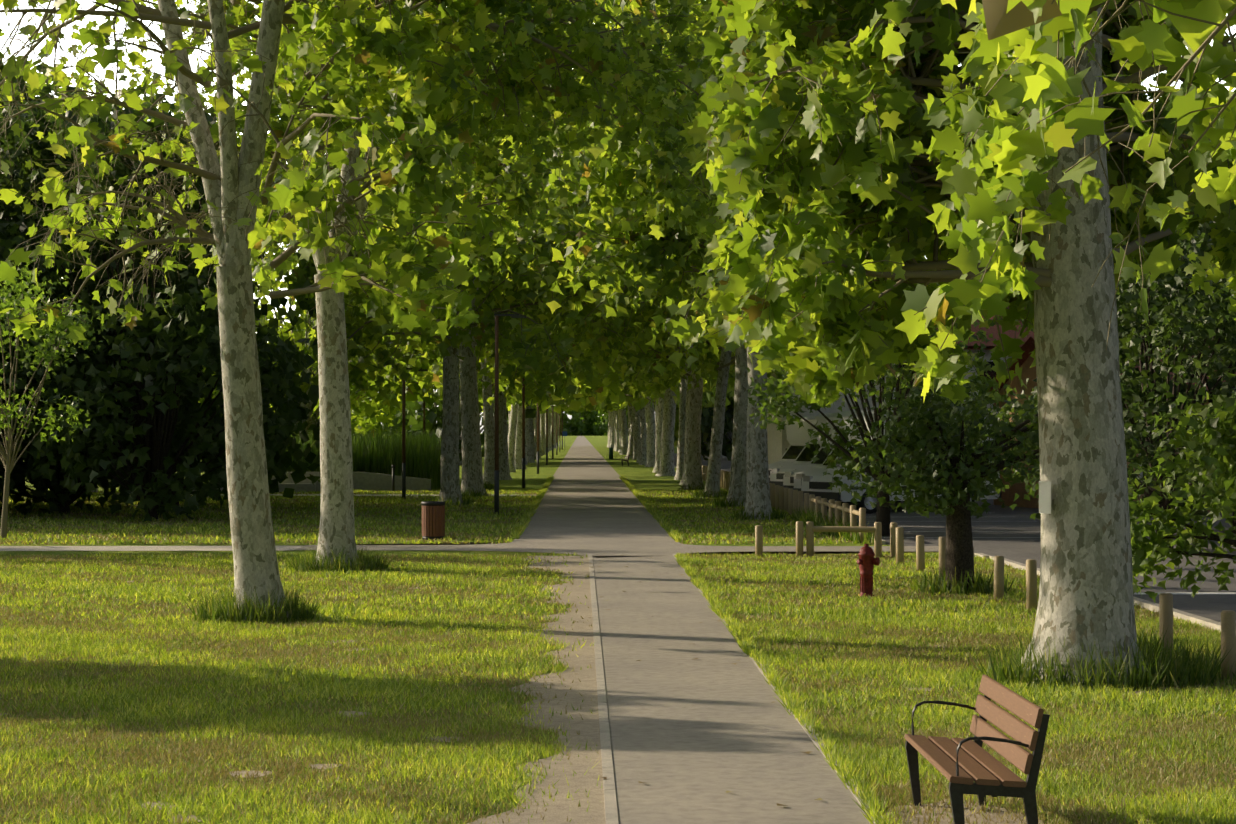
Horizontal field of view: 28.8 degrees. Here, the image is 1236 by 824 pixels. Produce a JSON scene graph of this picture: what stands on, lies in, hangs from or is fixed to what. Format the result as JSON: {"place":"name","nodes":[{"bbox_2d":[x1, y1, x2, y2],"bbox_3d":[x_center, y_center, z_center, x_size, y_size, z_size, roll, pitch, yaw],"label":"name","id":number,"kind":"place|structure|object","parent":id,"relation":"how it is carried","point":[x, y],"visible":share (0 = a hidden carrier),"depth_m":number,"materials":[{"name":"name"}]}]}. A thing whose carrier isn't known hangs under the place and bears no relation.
{"place":"outdoors","nodes":[
{"label":"outdoors","id":0,"kind":"place"},
{"bbox_2d":[28,492,534,495],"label":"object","id":1,"kind":"structure","parent":0,"point":[358,495],"depth_m":87.76,"materials":[{"name":"grey concrete"}]},
{"bbox_2d":[512,436,679,542],"bbox_3d":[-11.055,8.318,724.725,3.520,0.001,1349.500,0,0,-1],"label":"path","id":2,"kind":"structure","parent":0,"point":[589,497],"depth_m":71.03,"materials":[{"name":"concrete"}]},
{"bbox_2d":[0,433,1235,823],"bbox_3d":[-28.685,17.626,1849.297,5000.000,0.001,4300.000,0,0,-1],"label":"ground","id":3,"kind":"structure","parent":0,"point":[638,475],"depth_m":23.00,"materials":[{"name":"green plant"}]},
{"bbox_2d":[0,225,81,501],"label":"hedge tree","id":4,"kind":"object","parent":3,"relation":"on","point":[21,471],"visible":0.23,"depth_m":65.82,"materials":[{"name":"green plant"}]},
{"bbox_2d":[0,249,109,538],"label":"young tree","id":5,"kind":"object","parent":3,"relation":"on","point":[7,411],"visible":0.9,"depth_m":52.16,"materials":[{"name":"green plant"}]},
{"bbox_2d":[0,58,121,481],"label":"hedge tree","id":6,"kind":"object","parent":3,"relation":"on","point":[47,90],"visible":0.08,"depth_m":74.06,"materials":[{"name":"green plant"}]},
{"bbox_2d":[0,82,217,514],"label":"hedge tree","id":7,"kind":"object","parent":3,"relation":"on","point":[59,497],"visible":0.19,"depth_m":67.85,"materials":[{"name":"green plant"}]},
{"bbox_2d":[17,64,206,492],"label":"tree","id":8,"kind":"object","parent":3,"relation":"on","point":[148,99],"depth_m":91.86,"materials":[{"name":"green plant"}]},
{"bbox_2d":[0,546,302,550],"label":"cross path","id":9,"kind":"structure","parent":3,"relation":"on","point":[115,548],"depth_m":47.88,"materials":[{"name":"grey concrete"}]},
{"bbox_2d":[0,82,311,521],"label":"hedge tree","id":10,"kind":"object","parent":3,"relation":"on","point":[151,350],"visible":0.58,"depth_m":62.69,"materials":[{"name":"green plant"}]},
{"bbox_2d":[7,105,320,505],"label":"hedge tree","id":11,"kind":"object","parent":3,"relation":"on","point":[282,458],"visible":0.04,"depth_m":74.48,"materials":[{"name":"green plant"}]},
{"bbox_2d":[0,0,495,619],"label":"plane tree","id":12,"kind":"object","parent":3,"relation":"on","point":[432,40],"visible":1,"depth_m":28.94,"materials":[{"name":"green plant"}]},
{"bbox_2d":[184,577,326,623],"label":"tall grass","id":13,"kind":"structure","parent":3,"relation":"on","point":[211,610],"depth_m":29.41,"materials":[{"name":"green plant"}]},
{"bbox_2d":[193,465,430,492],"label":"wall","id":14,"kind":"structure","parent":3,"relation":"on","point":[369,481],"depth_m":95.04,"materials":[{"name":"grey concrete"}]},
{"bbox_2d":[203,158,438,437],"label":"tree","id":15,"kind":"object","parent":3,"relation":"on","point":[363,412],"visible":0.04,"depth_m":118.91,"materials":[{"name":"green plant"}]},
{"bbox_2d":[283,543,391,572],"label":"tall grass","id":16,"kind":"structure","parent":3,"relation":"on","point":[365,560],"depth_m":39.97,"materials":[{"name":"green plant"}]},
{"bbox_2d":[270,313,411,439],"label":"belt tree","id":17,"kind":"object","parent":3,"relation":"on","point":[379,427],"visible":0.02,"depth_m":183.10,"materials":[{"name":"green plant"}]},
{"bbox_2d":[286,429,441,489],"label":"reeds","id":18,"kind":"object","parent":3,"relation":"on","point":[380,454],"visible":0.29,"depth_m":96.77,"materials":[{"name":"green plant"}]},
{"bbox_2d":[0,0,735,570],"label":"plane tree","id":19,"kind":"object","parent":3,"relation":"on","point":[532,70],"visible":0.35,"depth_m":39.54,"materials":[{"name":"green plant"}]},
{"bbox_2d":[402,368,427,498],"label":"lamp post","id":20,"kind":"object","parent":3,"relation":"on","point":[404,447],"visible":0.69,"depth_m":83.45,"materials":[{"name":"grey metal"}]},
{"bbox_2d":[421,501,444,539],"bbox_3d":[-4.007,2.353,52.129,0.525,0.820,0.525,0,0,-1],"label":"bin","id":21,"kind":"object","parent":3,"relation":"on","point":[433,519],"visible":1,"depth_m":51.92,"materials":[{"name":"brown wood"}]},
{"bbox_2d":[428,494,476,506],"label":"shrub","id":22,"kind":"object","parent":3,"relation":"on","point":[465,501],"depth_m":75.15,"materials":[{"name":"green plant"}]},
{"bbox_2d":[304,170,614,483],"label":"plane tree","id":23,"kind":"object","parent":3,"relation":"on","point":[489,446],"visible":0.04,"depth_m":108.42,"materials":[{"name":"green plant"}]},
{"bbox_2d":[277,37,661,495],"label":"plane tree","id":24,"kind":"object","parent":3,"relation":"on","point":[472,470],"visible":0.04,"depth_m":86.18,"materials":[{"name":"green plant"}]},
{"bbox_2d":[246,0,697,504],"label":"plane tree","id":25,"kind":"object","parent":3,"relation":"on","point":[367,334],"visible":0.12,"depth_m":73.74,"materials":[{"name":"green plant"}]},
{"bbox_2d":[380,358,569,464],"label":"belt tree","id":26,"kind":"object","parent":3,"relation":"on","point":[433,415],"visible":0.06,"depth_m":166.17,"materials":[{"name":"green plant"}]},
{"bbox_2d":[346,307,623,479],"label":"plane tree","id":27,"kind":"object","parent":3,"relation":"on","point":[556,395],"visible":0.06,"depth_m":116.82,"materials":[{"name":"green plant"}]},
{"bbox_2d":[327,76,677,383],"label":"plane tree","id":28,"kind":"object","parent":3,"relation":"on","point":[595,350],"visible":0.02,"depth_m":94.95,"materials":[{"name":"green plant"}]},
{"bbox_2d":[405,356,608,411],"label":"plane tree","id":29,"kind":"object","parent":3,"relation":"on","point":[574,406],"depth_m":128.99,"materials":[{"name":"green plant"}]},
{"bbox_2d":[494,314,525,514],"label":"lamp post","id":30,"kind":"object","parent":3,"relation":"on","point":[496,490],"visible":0.85,"depth_m":67.51,"materials":[{"name":"grey metal"}]},
{"bbox_2d":[416,359,603,468],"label":"plane tree","id":31,"kind":"object","parent":3,"relation":"on","point":[518,451],"depth_m":149.46,"materials":[{"name":"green plant"}]},
{"bbox_2d":[508,404,517,471],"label":"plane tree","id":32,"kind":"object","parent":3,"relation":"on","point":[512,432],"depth_m":138.53,"materials":[{"name":"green plant"}]},
{"bbox_2d":[522,377,524,487],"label":"lamp post","id":33,"kind":"object","parent":3,"relation":"on","point":[523,437],"visible":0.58,"depth_m":99.50,"materials":[{"name":"grey metal"}]},
{"bbox_2d":[468,556,605,823],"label":"dirt strip","id":34,"kind":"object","parent":3,"relation":"on","point":[559,810],"depth_m":19.52,"materials":[{"name":"beige soil"}]},
{"bbox_2d":[525,397,590,462],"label":"plane tree","id":35,"kind":"object","parent":3,"relation":"on","point":[529,442],"visible":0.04,"depth_m":181.98,"materials":[{"name":"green plant"}]},
{"bbox_2d":[534,397,586,457],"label":"plane tree","id":36,"kind":"object","parent":3,"relation":"on","point":[535,430],"depth_m":212.59,"materials":[{"name":"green plant"}]},
{"bbox_2d":[560,410,585,435],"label":"tree","id":37,"kind":"object","parent":3,"relation":"on","point":[575,426],"visible":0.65,"depth_m":1445.69,"materials":[{"name":"green plant"}]},
{"bbox_2d":[0,564,1150,823],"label":"bare lawn spots","id":38,"kind":"object","parent":3,"relation":"on","point":[250,774],"visible":0.23,"depth_m":16.77,"materials":[{"name":"beige soil"}]},
{"bbox_2d":[567,410,598,435],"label":"tree","id":39,"kind":"object","parent":3,"relation":"on","point":[589,419],"visible":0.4,"depth_m":1468.41,"materials":[{"name":"green plant"}]},
{"bbox_2d":[592,410,607,435],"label":"tree","id":40,"kind":"object","parent":3,"relation":"on","point":[604,422],"visible":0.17,"depth_m":1447.42,"materials":[{"name":"green plant"}]},
{"bbox_2d":[588,554,618,823],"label":"path kerb","id":41,"kind":"structure","parent":3,"relation":"on","point":[611,813],"depth_m":19.17,"materials":[{"name":"concrete"}]},
{"bbox_2d":[580,394,636,459],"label":"plane tree","id":42,"kind":"object","parent":3,"relation":"on","point":[608,407],"visible":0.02,"depth_m":201.87,"materials":[{"name":"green plant"}]},
{"bbox_2d":[591,408,627,454],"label":"plane tree","id":43,"kind":"object","parent":3,"relation":"on","point":[624,436],"depth_m":244.18,"materials":[{"name":"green plant"}]},
{"bbox_2d":[591,390,632,457],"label":"plane tree","id":44,"kind":"object","parent":3,"relation":"on","point":[630,448],"depth_m":211.57,"materials":[{"name":"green plant"}]},
{"bbox_2d":[511,291,720,484],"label":"plane tree","id":45,"kind":"object","parent":3,"relation":"on","point":[646,380],"visible":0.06,"depth_m":103.81,"materials":[{"name":"green plant"}]},
{"bbox_2d":[295,541,938,557],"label":"footpath","id":46,"kind":"structure","parent":3,"relation":"on","point":[597,550],"depth_m":47.89,"materials":[{"name":"concrete"}]},
{"bbox_2d":[548,314,734,479],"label":"plane tree","id":47,"kind":"object","parent":3,"relation":"on","point":[680,452],"depth_m":117.08,"materials":[{"name":"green plant"}]},
{"bbox_2d":[581,384,710,466],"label":"plane tree","id":48,"kind":"object","parent":3,"relation":"on","point":[650,430],"depth_m":159.21,"materials":[{"name":"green plant"}]},
{"bbox_2d":[560,351,734,475],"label":"plane tree","id":49,"kind":"object","parent":3,"relation":"on","point":[666,465],"visible":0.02,"depth_m":127.04,"materials":[{"name":"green plant"}]},
{"bbox_2d":[574,384,729,464],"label":"plane tree","id":50,"kind":"object","parent":3,"relation":"on","point":[643,449],"depth_m":169.31,"materials":[{"name":"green plant"}]},
{"bbox_2d":[574,365,733,453],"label":"plane tree","id":51,"kind":"object","parent":3,"relation":"on","point":[641,403],"visible":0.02,"depth_m":150.93,"materials":[{"name":"green plant"}]},
{"bbox_2d":[579,388,732,462],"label":"plane tree","id":52,"kind":"object","parent":3,"relation":"on","point":[637,422],"depth_m":180.64,"materials":[{"name":"grey plant"}]},
{"bbox_2d":[526,0,787,496],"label":"plane tree","id":53,"kind":"object","parent":3,"relation":"on","point":[717,433],"depth_m":84.82,"materials":[{"name":"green plant"}]},
{"bbox_2d":[541,277,773,489],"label":"plane tree","id":54,"kind":"object","parent":3,"relation":"on","point":[693,468],"visible":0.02,"depth_m":94.49,"materials":[{"name":"green plant"}]},
{"bbox_2d":[498,553,822,805],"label":"fallen leaves","id":55,"kind":"object","parent":3,"relation":"on","point":[808,752],"visible":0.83,"depth_m":23.95,"materials":[{"name":"brown plant"}]},
{"bbox_2d":[595,354,734,472],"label":"plane tree","id":56,"kind":"object","parent":3,"relation":"on","point":[659,425],"depth_m":138.02,"materials":[{"name":"grey plant"}]},
{"bbox_2d":[674,375,733,460],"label":"belt tree","id":57,"kind":"object","parent":3,"relation":"on","point":[707,419],"visible":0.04,"depth_m":194.14,"materials":[{"name":"green plant"}]},
{"bbox_2d":[674,395,733,450],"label":"belt tree","id":58,"kind":"object","parent":3,"relation":"on","point":[706,433],"visible":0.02,"depth_m":194.41,"materials":[{"name":"green plant"}]},
{"bbox_2d":[424,0,991,519],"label":"plane tree","id":59,"kind":"object","parent":3,"relation":"on","point":[640,250],"visible":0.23,"depth_m":62.79,"materials":[{"name":"green plant"}]},
{"bbox_2d":[510,476,908,823],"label":"path edge grass","id":60,"kind":"structure","parent":3,"relation":"on","point":[745,644],"depth_m":22.42,"materials":[{"name":"green plant"}]},
{"bbox_2d":[691,488,728,497],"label":"tall grass","id":61,"kind":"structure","parent":3,"relation":"on","point":[702,493],"depth_m":84.75,"materials":[{"name":"green plant"}]},
{"bbox_2d":[712,494,742,507],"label":"tall grass","id":62,"kind":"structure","parent":3,"relation":"on","point":[721,502],"depth_m":74.06,"materials":[{"name":"green plant"}]},
{"bbox_2d":[729,503,786,520],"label":"tall grass","id":63,"kind":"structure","parent":3,"relation":"on","point":[773,515],"depth_m":63.48,"materials":[{"name":"green plant"}]},
{"bbox_2d":[755,525,762,555],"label":"post","id":64,"kind":"object","parent":3,"relation":"on","point":[759,540],"visible":0.67,"depth_m":44.57,"materials":[{"name":"brown wood"}]},
{"bbox_2d":[532,0,1022,506],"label":"plane tree","id":65,"kind":"object","parent":3,"relation":"on","point":[738,482],"depth_m":74.11,"materials":[{"name":"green plant"}]},
{"bbox_2d":[672,554,885,823],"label":"path kerb","id":66,"kind":"structure","parent":3,"relation":"on","point":[807,732],"depth_m":18.29,"materials":[{"name":"concrete"}]},
{"bbox_2d":[796,521,802,556],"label":"post","id":67,"kind":"object","parent":3,"relation":"on","point":[799,537],"visible":0.75,"depth_m":44.79,"materials":[{"name":"brown wood"}]},
{"bbox_2d":[806,521,813,556],"bbox_3d":[3.584,2.436,44.846,0.139,0.780,0.143,-1,0,7],"label":"post","id":68,"kind":"object","parent":3,"relation":"on","point":[809,541],"visible":0.71,"depth_m":44.79,"materials":[{"name":"brown wood"}]},
{"bbox_2d":[789,506,873,543],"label":"tall grass","id":69,"kind":"structure","parent":3,"relation":"on","point":[804,516],"depth_m":55.20,"materials":[{"name":"green plant"}]},
{"bbox_2d":[859,508,865,542],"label":"post","id":70,"kind":"object","parent":3,"relation":"on","point":[862,516],"visible":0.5,"depth_m":50.41,"materials":[{"name":"brown wood"}]},
{"bbox_2d":[857,544,879,597],"bbox_3d":[3.530,2.263,33.961,0.332,0.800,0.282,0,0,-1],"label":"hydrant","id":71,"kind":"object","parent":3,"relation":"on","point":[867,561],"visible":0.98,"depth_m":33.86,"materials":[{"name":"red metal"}]},
{"bbox_2d":[874,522,881,557],"bbox_3d":[4.821,2.432,44.571,0.139,0.780,0.143,-1,-2,23],"label":"post","id":72,"kind":"object","parent":3,"relation":"on","point":[878,540],"visible":0.71,"depth_m":44.51,"materials":[{"name":"brown wood"}]},
{"bbox_2d":[812,526,875,532],"bbox_3d":[4.205,2.182,44.708,1.266,0.110,0.110,0,0,13],"label":"barrier rail","id":73,"kind":"object","parent":72,"relation":"attached to","point":[842,529],"visible":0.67,"depth_m":44.67,"materials":[{"name":"brown wood"}]},
{"bbox_2d":[746,283,1025,535],"bbox_3d":[5.890,-0.285,53.853,5.890,6.228,5.152,0,0,-1],"label":"ash tree","id":74,"kind":"object","parent":3,"relation":"on","point":[774,387],"visible":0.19,"depth_m":53.64,"materials":[{"name":"green plant"}]},
{"bbox_2d":[890,522,897,557],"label":"post","id":75,"kind":"object","parent":3,"relation":"on","point":[893,525],"visible":0.69,"depth_m":44.50,"materials":[{"name":"brown wood"}]},
{"bbox_2d":[896,527,903,564],"bbox_3d":[4.940,2.401,42.113,0.143,0.763,0.139,0,-2,-22],"label":"post","id":76,"kind":"object","parent":3,"relation":"on","point":[899,544],"visible":0.71,"depth_m":42.06,"materials":[{"name":"brown wood"}]},
{"bbox_2d":[916,535,924,571],"bbox_3d":[5.027,2.412,39.941,0.143,0.724,0.139,-2,-1,44],"label":"post","id":77,"kind":"object","parent":3,"relation":"on","point":[920,557],"visible":0.77,"depth_m":39.88,"materials":[{"name":"brown wood"}]},
{"bbox_2d":[939,537,945,578],"bbox_3d":[5.116,2.356,37.777,0.139,0.794,0.143,-1,-2,-2],"label":"post","id":78,"kind":"object","parent":3,"relation":"on","point":[942,547],"visible":0.46,"depth_m":37.72,"materials":[{"name":"brown wood"}]},
{"bbox_2d":[674,465,1220,631],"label":"road kerb","id":79,"kind":"structure","parent":3,"relation":"on","point":[1152,606],"depth_m":31.11,"materials":[{"name":"concrete"}]},
{"bbox_2d":[671,0,1235,687],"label":"plane tree","id":80,"kind":"object","parent":3,"relation":"on","point":[829,172],"visible":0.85,"depth_m":22.28,"materials":[{"name":"green plant"}]},
{"bbox_2d":[1039,481,1050,513],"bbox_3d":[3.984,0.797,22.422,0.006,0.300,0.210,0,-1,-21],"label":"notice","id":81,"kind":"object","parent":80,"relation":"attached to","point":[1044,497],"visible":1,"depth_m":22.41,"materials":[{"name":"white paper"}]},
{"bbox_2d":[909,564,1014,595],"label":"tall grass","id":82,"kind":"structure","parent":3,"relation":"on","point":[981,584],"depth_m":34.54,"materials":[{"name":"green plant"}]},
{"bbox_2d":[885,798,1042,823],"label":"dirt patch","id":83,"kind":"object","parent":3,"relation":"on","point":[972,818],"visible":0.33,"depth_m":14.58,"materials":[{"name":"beige soil"}]},
{"bbox_2d":[904,674,1049,823],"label":"bench","id":84,"kind":"object","parent":3,"relation":"on","point":[969,765],"visible":0.98,"depth_m":13.69,"materials":[{"name":"brown wood"}]},
{"bbox_2d":[838,377,1137,589],"bbox_3d":[5.354,0.993,35.157,4.377,3.377,3.480,0,0,-17],"label":"ash tree","id":85,"kind":"object","parent":3,"relation":"on","point":[954,475],"visible":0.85,"depth_m":34.53,"materials":[{"name":"green plant"}]},
{"bbox_2d":[994,556,1003,599],"bbox_3d":[5.299,2.364,33.434,0.143,0.724,0.139,1,-1,-20],"label":"post","id":86,"kind":"object","parent":3,"relation":"on","point":[999,576],"visible":0.71,"depth_m":33.38,"materials":[{"name":"brown wood"}]},
{"bbox_2d":[1026,559,1036,609],"bbox_3d":[5.380,2.316,31.264,0.139,0.794,0.143,-1,0,8],"label":"post","id":87,"kind":"object","parent":3,"relation":"on","point":[1031,583],"visible":0.75,"depth_m":31.20,"materials":[{"name":"brown wood"}]},
{"bbox_2d":[931,0,1235,350],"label":"plane tree","id":88,"kind":"object","parent":3,"relation":"on","point":[1044,90],"visible":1,"depth_m":13.06,"materials":[{"name":"green plant"}]},
{"bbox_2d":[965,214,1235,547],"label":"ash tree","id":89,"kind":"object","parent":3,"relation":"on","point":[1215,323],"visible":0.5,"depth_m":45.58,"materials":[{"name":"green plant"}]},
{"bbox_2d":[974,625,1235,690],"bbox_3d":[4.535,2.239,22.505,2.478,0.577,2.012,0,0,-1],"label":"tall grass","id":90,"kind":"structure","parent":3,"relation":"on","point":[1174,670],"depth_m":21.98,"materials":[{"name":"green plant"}]},
{"bbox_2d":[1159,593,1172,658],"bbox_3d":[5.646,2.264,24.749,0.139,0.794,0.143,-1,1,-11],"label":"post","id":91,"kind":"object","parent":3,"relation":"on","point":[1166,610],"visible":0.67,"depth_m":24.69,"materials":[{"name":"brown wood"}]},
{"bbox_2d":[1117,208,1235,530],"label":"tree","id":92,"kind":"object","parent":3,"relation":"on","point":[1183,386],"visible":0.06,"depth_m":54.53,"materials":[{"name":"green plant"}]},
{"bbox_2d":[1127,371,1235,601],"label":"shrub","id":93,"kind":"object","parent":3,"relation":"on","point":[1214,447],"visible":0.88,"depth_m":27.11,"materials":[{"name":"green plant"}]},
{"bbox_2d":[1221,610,1235,679],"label":"post","id":94,"kind":"object","parent":3,"relation":"on","point":[1228,628],"visible":0.73,"depth_m":22.52,"materials":[{"name":"brown wood"}]},
{"bbox_2d":[0,0,1235,432],"label":"sky","id":95,"kind":"structure","parent":0,"point":[101,73],"materials":[{"name":"white"}]},
{"bbox_2d":[593,556,874,823],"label":"path","id":96,"kind":"structure","parent":0,"point":[694,740],"depth_m":19.22,"materials":[{"name":"concrete"}]},
{"bbox_2d":[674,453,1235,621],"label":"road","id":97,"kind":"structure","parent":0,"point":[1023,550],"depth_m":50.03,"materials":[{"name":"grey asphalt"}]},
{"bbox_2d":[768,415,817,480],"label":"van","id":98,"kind":"object","parent":97,"relation":"on","point":[797,437],"visible":0.02,"depth_m":90.47,"materials":[{"name":"white metal"}]},
{"bbox_2d":[769,428,819,486],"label":"van","id":99,"kind":"object","parent":97,"relation":"on","point":[804,457],"visible":0.06,"depth_m":83.46,"materials":[{"name":"white metal"}]},
{"bbox_2d":[781,413,900,502],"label":"van","id":100,"kind":"object","parent":97,"relation":"on","point":[789,476],"visible":0.02,"depth_m":76.95,"materials":[{"name":"white metal"}]},
{"bbox_2d":[791,448,939,509],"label":"parked car","id":101,"kind":"object","parent":97,"relation":"on","point":[798,478],"visible":0.08,"depth_m":73.06,"materials":[{"name":"white metal"}]},
{"bbox_2d":[767,306,1033,463],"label":"building","id":102,"kind":"structure","parent":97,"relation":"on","point":[778,444],"depth_m":92.42,"materials":[{"name":"tile"}]},
{"bbox_2d":[801,410,1001,513],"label":"van","id":103,"kind":"object","parent":97,"relation":"on","point":[817,484],"visible":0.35,"depth_m":68.73,"materials":[{"name":"white metal"}]},
{"bbox_2d":[989,336,1235,511],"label":"building","id":104,"kind":"structure","parent":0,"point":[1025,362],"depth_m":74.09,"materials":[{"name":"tile"}]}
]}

